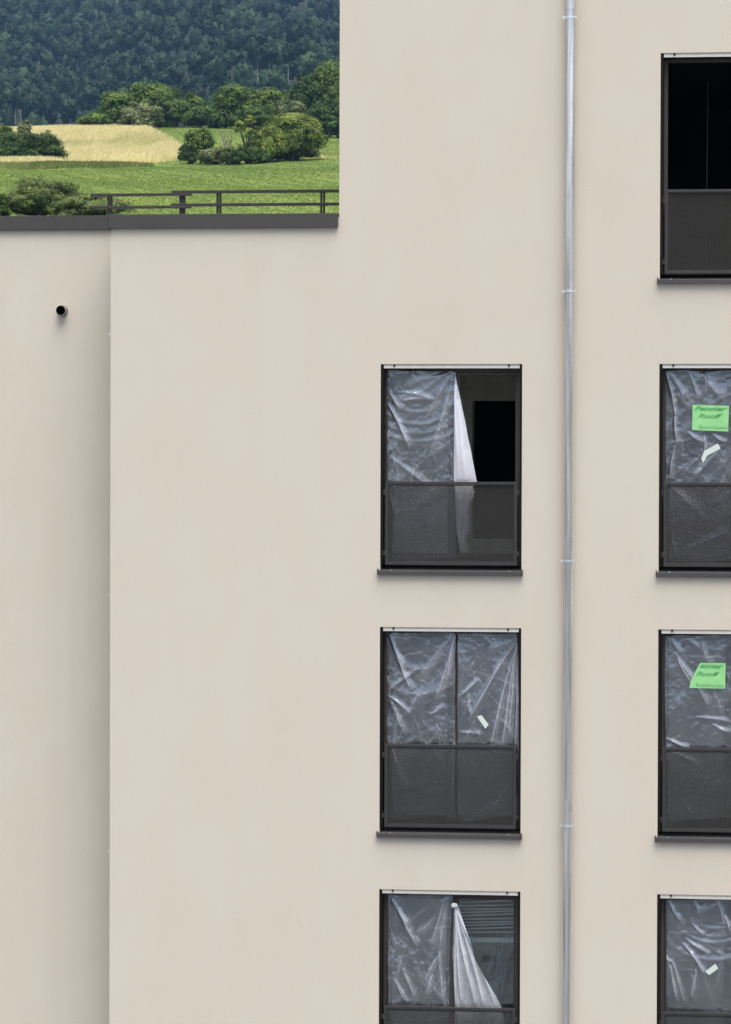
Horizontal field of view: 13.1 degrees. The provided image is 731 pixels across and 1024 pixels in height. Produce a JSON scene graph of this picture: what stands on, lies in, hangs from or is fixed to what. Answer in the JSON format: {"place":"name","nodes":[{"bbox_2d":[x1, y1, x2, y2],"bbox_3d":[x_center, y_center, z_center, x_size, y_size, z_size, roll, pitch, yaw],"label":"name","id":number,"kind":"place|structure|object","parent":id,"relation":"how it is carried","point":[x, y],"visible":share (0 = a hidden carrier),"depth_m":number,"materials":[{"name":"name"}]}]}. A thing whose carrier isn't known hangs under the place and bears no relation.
{"place":"outdoors","nodes":[
{"label":"outdoors","id":0,"kind":"place"},
{"bbox_2d":[0,0,339,215],"bbox_3d":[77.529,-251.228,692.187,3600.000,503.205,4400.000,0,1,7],"label":"ground","id":1,"kind":"structure","parent":0,"point":[19,119],"depth_m":354.77,"materials":[{"name":"green plant"}]},
{"bbox_2d":[0,194,11,215],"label":"bush","id":2,"kind":"object","parent":1,"relation":"on","point":[3,206],"visible":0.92,"depth_m":238.00,"materials":[{"name":"green plant"}]},
{"bbox_2d":[0,124,17,134],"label":"bush","id":3,"kind":"object","parent":1,"relation":"on","point":[5,129],"visible":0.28,"depth_m":447.60,"materials":[{"name":"green plant"}]},
{"bbox_2d":[0,131,24,156],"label":"bush","id":4,"kind":"object","parent":1,"relation":"on","point":[8,144],"visible":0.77,"depth_m":433.48,"materials":[{"name":"green plant"}]},
{"bbox_2d":[16,120,31,138],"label":"bush","id":5,"kind":"object","parent":1,"relation":"on","point":[23,128],"visible":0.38,"depth_m":442.96,"materials":[{"name":"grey plant"}]},
{"bbox_2d":[1,176,81,215],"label":"bush","id":6,"kind":"object","parent":1,"relation":"on","point":[33,197],"visible":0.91,"depth_m":238.35,"materials":[{"name":"green plant"}]},
{"bbox_2d":[16,132,70,158],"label":"bush","id":7,"kind":"object","parent":1,"relation":"on","point":[43,145],"visible":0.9,"depth_m":431.91,"materials":[{"name":"green plant"}]},
{"bbox_2d":[38,129,57,139],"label":"bush","id":8,"kind":"object","parent":1,"relation":"on","point":[48,132],"visible":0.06,"depth_m":445.25,"materials":[{"name":"green plant"}]},
{"bbox_2d":[0,160,157,169],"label":"rough grass strip","id":9,"kind":"object","parent":1,"relation":"on","point":[46,164],"visible":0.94,"depth_m":393.23,"materials":[{"name":"green plant"}]},
{"bbox_2d":[43,190,136,215],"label":"bush","id":10,"kind":"object","parent":1,"relation":"on","point":[79,204],"visible":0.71,"depth_m":234.13,"materials":[{"name":"green plant"}]},
{"bbox_2d":[0,123,182,162],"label":"tall dry grass","id":11,"kind":"structure","parent":1,"relation":"on","point":[145,143],"depth_m":493.78,"materials":[{"name":"beige plant"}]},
{"bbox_2d":[76,111,113,126],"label":"bush","id":12,"kind":"object","parent":1,"relation":"on","point":[91,118],"visible":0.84,"depth_m":605.05,"materials":[{"name":"green plant"}]},
{"bbox_2d":[94,90,137,123],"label":"bush","id":13,"kind":"object","parent":1,"relation":"on","point":[114,105],"visible":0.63,"depth_m":609.88,"materials":[{"name":"green plant"}]},
{"bbox_2d":[116,102,164,125],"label":"bush","id":14,"kind":"object","parent":1,"relation":"on","point":[147,114],"visible":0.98,"depth_m":593.69,"materials":[{"name":"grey plant"}]},
{"bbox_2d":[91,193,191,213],"bbox_3d":[-2.674,-3.447,38.173,1.212,0.722,0.110,0,1,7],"label":"fence","id":15,"kind":"object","parent":1,"relation":"on","point":[110,207],"visible":0.46,"depth_m":38.12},
{"bbox_2d":[124,81,184,127],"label":"tree","id":16,"kind":"object","parent":1,"relation":"on","point":[151,95],"visible":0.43,"depth_m":615.19,"materials":[{"name":"green plant"}]},
{"bbox_2d":[0,0,339,127],"bbox_3d":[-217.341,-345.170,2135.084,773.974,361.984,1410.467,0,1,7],"label":"forest","id":17,"kind":"object","parent":1,"relation":"on","point":[247,38],"visible":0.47,"depth_m":1794.86,"materials":[{"name":"green plant"}]},
{"bbox_2d":[158,97,195,127],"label":"bush","id":18,"kind":"object","parent":1,"relation":"on","point":[174,110],"visible":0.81,"depth_m":604.70,"materials":[{"name":"green plant"}]},
{"bbox_2d":[177,143,199,163],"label":"bush","id":19,"kind":"object","parent":1,"relation":"on","point":[185,153],"visible":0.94,"depth_m":435.02,"materials":[{"name":"green plant"}]},
{"bbox_2d":[182,92,207,126],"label":"tree","id":20,"kind":"object","parent":1,"relation":"on","point":[194,99],"visible":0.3,"depth_m":617.91,"materials":[{"name":"green plant"}]},
{"bbox_2d":[179,105,217,126],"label":"bush","id":21,"kind":"object","parent":1,"relation":"on","point":[195,116],"visible":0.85,"depth_m":598.20,"materials":[{"name":"green plant"}]},
{"bbox_2d":[183,126,216,163],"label":"bush","id":22,"kind":"object","parent":1,"relation":"on","point":[202,138],"visible":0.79,"depth_m":435.41,"materials":[{"name":"green plant"}]},
{"bbox_2d":[195,145,238,164],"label":"bush","id":23,"kind":"object","parent":1,"relation":"on","point":[215,156],"visible":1,"depth_m":431.36,"materials":[{"name":"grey plant"}]},
{"bbox_2d":[204,111,243,128],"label":"bush","id":24,"kind":"object","parent":1,"relation":"on","point":[223,119],"visible":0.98,"depth_m":595.12,"materials":[{"name":"green plant"}]},
{"bbox_2d":[221,126,235,163],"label":"bare shrub","id":25,"kind":"object","parent":1,"relation":"on","point":[225,142],"visible":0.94,"depth_m":434.21,"materials":[{"name":"plant"}]},
{"bbox_2d":[206,84,257,116],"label":"tree","id":26,"kind":"object","parent":1,"relation":"on","point":[232,100],"visible":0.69,"depth_m":615.19,"materials":[{"name":"green plant"}]},
{"bbox_2d":[231,114,262,163],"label":"sapling","id":27,"kind":"object","parent":1,"relation":"on","point":[240,127],"visible":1,"depth_m":432.25,"materials":[{"name":"green plant"}]},
{"bbox_2d":[222,142,273,163],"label":"bush","id":28,"kind":"object","parent":1,"relation":"on","point":[250,154],"visible":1,"depth_m":430.74,"materials":[{"name":"green plant"}]},
{"bbox_2d":[237,104,279,128],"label":"bush","id":29,"kind":"object","parent":1,"relation":"on","point":[261,114],"visible":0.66,"depth_m":599.43,"materials":[{"name":"green plant"}]},
{"bbox_2d":[249,87,288,127],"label":"tree","id":30,"kind":"object","parent":1,"relation":"on","point":[267,98],"visible":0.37,"depth_m":614.91,"materials":[{"name":"green plant"}]},
{"bbox_2d":[250,124,290,162],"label":"bush","id":31,"kind":"object","parent":1,"relation":"on","point":[270,139],"visible":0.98,"depth_m":432.56,"materials":[{"name":"green plant"}]},
{"bbox_2d":[270,98,309,127],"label":"bush","id":32,"kind":"object","parent":1,"relation":"on","point":[289,106],"visible":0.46,"depth_m":601.09,"materials":[{"name":"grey plant"}]},
{"bbox_2d":[259,111,329,160],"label":"bush","id":33,"kind":"object","parent":1,"relation":"on","point":[303,135],"visible":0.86,"depth_m":435.54,"materials":[{"name":"green plant"}]},
{"bbox_2d":[284,71,333,110],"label":"tree","id":34,"kind":"object","parent":1,"relation":"on","point":[307,89],"visible":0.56,"depth_m":608.08,"materials":[{"name":"green plant"}]},
{"bbox_2d":[304,99,339,137],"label":"bush","id":35,"kind":"object","parent":1,"relation":"on","point":[328,115],"visible":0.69,"depth_m":586.34,"materials":[{"name":"green plant"}]},
{"bbox_2d":[313,58,339,134],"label":"tree","id":36,"kind":"object","parent":1,"relation":"on","point":[330,76],"visible":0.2,"depth_m":615.04,"materials":[{"name":"green plant"}]},
{"bbox_2d":[0,0,730,1023],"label":"apartment building","id":37,"kind":"structure","parent":1,"relation":"on","point":[212,704],"depth_m":35.34,"materials":[{"name":"beige paint"}]},
{"bbox_2d":[56,305,67,315],"bbox_3d":[-3.467,-2.299,36.413,0.128,0.128,0.099,0,1,7],"label":"vent pipe","id":38,"kind":"object","parent":37,"relation":"attached to","point":[61,310],"visible":1,"depth_m":36.46,"materials":[{"name":"black plastic"}]},
{"bbox_2d":[171,189,338,213],"bbox_3d":[-1.176,-3.396,36.993,2.162,0.664,0.110,0,1,7],"label":"roof railing","id":39,"kind":"object","parent":37,"relation":"on","point":[219,204],"visible":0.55,"depth_m":36.95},
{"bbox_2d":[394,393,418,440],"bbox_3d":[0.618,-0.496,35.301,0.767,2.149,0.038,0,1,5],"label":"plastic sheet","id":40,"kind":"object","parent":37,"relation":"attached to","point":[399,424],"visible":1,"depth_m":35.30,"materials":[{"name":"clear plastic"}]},
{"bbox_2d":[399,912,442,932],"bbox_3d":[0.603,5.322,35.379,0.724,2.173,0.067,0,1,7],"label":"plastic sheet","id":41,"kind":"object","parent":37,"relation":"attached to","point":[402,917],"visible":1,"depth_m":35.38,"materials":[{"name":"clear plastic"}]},
{"bbox_2d":[393,643,452,760],"bbox_3d":[0.620,2.367,35.335,0.779,2.084,0.046,0,1,7],"label":"plastic sheet","id":42,"kind":"object","parent":37,"relation":"attached to","point":[402,668],"visible":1,"depth_m":35.34,"materials":[{"name":"clear plastic"}]},
{"bbox_2d":[376,627,521,839],"bbox_3d":[0.936,2.433,35.250,1.606,2.321,0.281,0,1,7],"label":"window","id":43,"kind":"structure","parent":37,"relation":"in","point":[452,635],"depth_m":35.30,"materials":[{"name":"black metal"}]},
{"bbox_2d":[379,889,519,1023],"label":"window","id":44,"kind":"structure","parent":37,"relation":"in","point":[451,896],"depth_m":35.34,"materials":[{"name":"black metal"}]},
{"bbox_2d":[382,1005,517,1023],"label":"window guard","id":45,"kind":"object","parent":37,"relation":"attached to","point":[459,1010],"visible":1,"depth_m":35.24,"materials":[{"name":"black metal"}]},
{"bbox_2d":[377,364,522,575],"bbox_3d":[0.944,-0.466,35.207,1.606,2.321,0.281,0,1,7],"label":"window","id":46,"kind":"structure","parent":37,"relation":"in","point":[387,375],"depth_m":35.25,"materials":[{"name":"black metal"}]},
{"bbox_2d":[382,744,518,828],"bbox_3d":[0.938,3.026,35.226,1.560,0.920,0.070,0,1,7],"label":"window guard","id":47,"kind":"object","parent":37,"relation":"attached to","point":[514,757],"visible":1,"depth_m":35.20,"materials":[{"name":"black metal"}]},
{"bbox_2d":[383,482,519,565],"bbox_3d":[0.946,0.127,35.184,1.560,0.920,0.070,0,1,7],"label":"window guard","id":48,"kind":"object","parent":37,"relation":"attached to","point":[386,552],"visible":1,"depth_m":35.16,"materials":[{"name":"black metal"}]},
{"bbox_2d":[454,375,476,551],"bbox_3d":[1.099,-0.555,35.188,0.254,1.985,0.041,0,1,7],"label":"plastic flap","id":49,"kind":"object","parent":37,"relation":"hanging from","point":[464,470],"visible":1,"depth_m":35.19,"materials":[{"name":"white plastic"}]},
{"bbox_2d":[454,908,495,1021],"bbox_3d":[1.295,5.332,35.249,0.684,2.021,0.057,0,1,7],"label":"plastic sheet","id":50,"kind":"object","parent":37,"relation":"attached to","point":[457,929],"visible":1,"depth_m":35.26,"materials":[{"name":"plastic"}]},
{"bbox_2d":[458,941,512,1023],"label":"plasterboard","id":51,"kind":"object","parent":37,"relation":"in","point":[479,950],"visible":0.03,"depth_m":36.92,"materials":[{"name":"white plastic"}]},
{"bbox_2d":[458,899,513,942],"bbox_3d":[1.369,4.550,35.660,0.666,0.508,0.035,0,1,7],"label":"slatted blind","id":52,"kind":"object","parent":37,"relation":"attached to","point":[488,939],"visible":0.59,"depth_m":35.65,"materials":[{"name":"grey metal"}]},
{"bbox_2d":[481,956,512,1023],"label":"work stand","id":53,"kind":"object","parent":37,"relation":"in","point":[507,1003],"visible":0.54,"depth_m":36.32,"materials":[{"name":"black metal"}]},
{"bbox_2d":[478,649,518,802],"bbox_3d":[1.368,2.386,35.239,0.718,2.099,0.082,0,1,11],"label":"plastic sheet","id":54,"kind":"object","parent":37,"relation":"attached to","point":[509,692],"visible":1,"depth_m":35.20,"materials":[{"name":"clear plastic"}]},
{"bbox_2d":[477,715,488,727],"bbox_3d":[1.296,2.317,35.234,0.130,0.151,0.002,0,1,7],"label":"tape piece","id":55,"kind":"object","parent":54,"relation":"attached to","point":[485,724],"visible":1,"depth_m":35.23,"materials":[{"name":"white plastic"}]},
{"bbox_2d":[492,942,512,996],"bbox_3d":[1.475,5.568,35.878,0.478,1.662,0.081,0,1,7],"label":"hanging film","id":56,"kind":"object","parent":37,"relation":"hanging from","point":[497,969],"visible":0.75,"depth_m":35.85,"materials":[{"name":"plastic"}]},
{"bbox_2d":[560,0,576,1023],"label":"downpipe","id":57,"kind":"object","parent":37,"relation":"attached to","point":[570,17],"visible":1,"depth_m":34.86,"materials":[{"name":"metal"}]},
{"bbox_2d":[655,629,730,842],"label":"window","id":58,"kind":"structure","parent":37,"relation":"in","point":[667,634],"depth_m":34.98,"materials":[{"name":"black glass"}]},
{"bbox_2d":[656,364,730,576],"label":"window","id":59,"kind":"structure","parent":37,"relation":"in","point":[664,377],"depth_m":34.94,"materials":[{"name":"black glass"}]},
{"bbox_2d":[657,53,730,283],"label":"window","id":60,"kind":"structure","parent":37,"relation":"in","point":[664,278],"depth_m":34.86,"materials":[{"name":"black metal"}]},
{"bbox_2d":[657,894,730,1023],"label":"window","id":61,"kind":"structure","parent":37,"relation":"in","point":[663,907],"depth_m":35.01,"materials":[{"name":"black glass"}]},
{"bbox_2d":[660,747,730,832],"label":"window guard","id":62,"kind":"object","parent":37,"relation":"attached to","point":[663,819],"visible":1,"depth_m":34.89,"materials":[{"name":"black metal"}]},
{"bbox_2d":[660,1012,730,1023],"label":"window guard","id":63,"kind":"object","parent":37,"relation":"attached to","point":[696,1014],"visible":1,"depth_m":34.93,"materials":[{"name":"black metal"}]},
{"bbox_2d":[662,483,730,566],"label":"window guard","id":64,"kind":"object","parent":37,"relation":"attached to","point":[665,493],"visible":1,"depth_m":34.85,"materials":[{"name":"black metal"}]},
{"bbox_2d":[663,189,730,273],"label":"window guard","id":65,"kind":"object","parent":37,"relation":"attached to","point":[666,200],"visible":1,"depth_m":34.80,"materials":[{"name":"black metal"}]},
{"bbox_3d":[4.016,-0.488,34.902,1.470,2.128,0.042,0,1,7],"label":"plastic sheet","id":66,"kind":"object","parent":37,"relation":"attached to","visible":0},
{"bbox_2d":[692,405,728,430],"bbox_3d":[3.773,-1.027,34.898,0.401,0.292,0.003,0,1,7],"label":"paper label","id":67,"kind":"object","parent":66,"relation":"attached to","point":[710,417],"visible":1,"depth_m":34.90,"materials":[{"name":"green paper"}]},
{"bbox_2d":[701,444,719,462],"bbox_3d":[3.777,-0.642,34.904,0.209,0.214,0.002,0,1,7],"label":"tape piece","id":68,"kind":"object","parent":66,"relation":"attached to","point":[714,448],"visible":1,"depth_m":34.90,"materials":[{"name":"white plastic"}]},
{"bbox_3d":[4.018,2.390,34.946,1.484,2.113,0.047,0,1,7],"label":"plastic sheet","id":69,"kind":"object","parent":37,"relation":"attached to","visible":0},
{"bbox_2d":[689,663,725,688],"bbox_3d":[3.744,1.791,34.942,0.393,0.280,0.003,0,1,7],"label":"paper label","id":70,"kind":"object","parent":69,"relation":"attached to","point":[708,675],"visible":1,"depth_m":34.94,"materials":[{"name":"green paper"}]},
{"bbox_3d":[4.025,5.282,34.978,1.465,2.096,0.054,0,1,7],"label":"plastic sheet","id":71,"kind":"object","parent":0,"visible":0},
{"bbox_2d":[705,964,717,974],"bbox_3d":[3.795,5.013,34.983,0.142,0.125,0.002,0,1,7],"label":"tape piece","id":72,"kind":"object","parent":71,"relation":"attached to","point":[712,969],"visible":1,"depth_m":34.98,"materials":[{"name":"white plastic"}]}
]}

